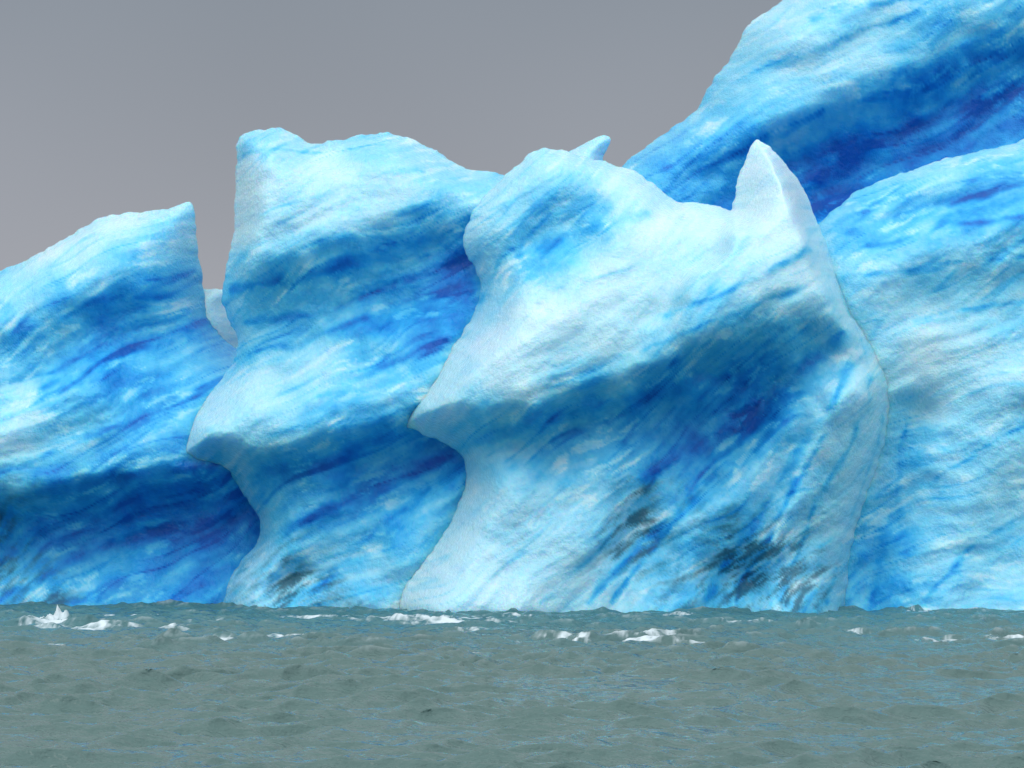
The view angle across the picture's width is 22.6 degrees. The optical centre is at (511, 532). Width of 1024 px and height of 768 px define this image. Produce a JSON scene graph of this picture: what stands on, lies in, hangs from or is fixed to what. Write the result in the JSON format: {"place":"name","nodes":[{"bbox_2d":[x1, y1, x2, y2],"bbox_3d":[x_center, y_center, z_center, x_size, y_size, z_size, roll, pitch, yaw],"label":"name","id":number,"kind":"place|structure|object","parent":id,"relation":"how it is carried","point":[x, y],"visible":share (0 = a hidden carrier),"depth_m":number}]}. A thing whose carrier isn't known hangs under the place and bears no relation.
{"place":"outdoors","nodes":[
{"label":"outdoors","id":0,"kind":"place"},
{"bbox_2d":[0,0,781,288],"label":"sky","id":1,"kind":"structure","parent":0,"point":[108,107]},
{"bbox_2d":[0,599,1023,767],"bbox_3d":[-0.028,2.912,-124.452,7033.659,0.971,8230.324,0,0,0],"label":"water","id":2,"kind":"structure","parent":0,"point":[170,683],"depth_m":48.61},
{"bbox_2d":[0,202,259,605],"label":"iceberg","id":3,"kind":"object","parent":2,"relation":"on","point":[117,353],"visible":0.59,"depth_m":105.61},
{"bbox_2d":[204,289,237,347],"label":"iceberg","id":4,"kind":"object","parent":2,"relation":"on","point":[216,315],"visible":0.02,"depth_m":110.69},
{"bbox_2d":[186,127,503,608],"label":"iceberg","id":5,"kind":"object","parent":2,"relation":"on","point":[351,291],"visible":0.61,"depth_m":101.90},
{"bbox_2d":[569,135,610,160],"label":"iceberg","id":6,"kind":"object","parent":2,"relation":"on","point":[595,148],"depth_m":112.58},
{"bbox_2d":[400,139,889,613],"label":"iceberg","id":7,"kind":"object","parent":2,"relation":"on","point":[643,394],"visible":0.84,"depth_m":96.93},
{"bbox_2d":[622,0,1023,223],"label":"iceberg","id":8,"kind":"object","parent":2,"relation":"on","point":[833,104],"visible":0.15,"depth_m":114.42},
{"bbox_2d":[818,139,1023,610],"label":"iceberg","id":9,"kind":"object","parent":2,"relation":"on","point":[927,262],"visible":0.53,"depth_m":100.35}
]}

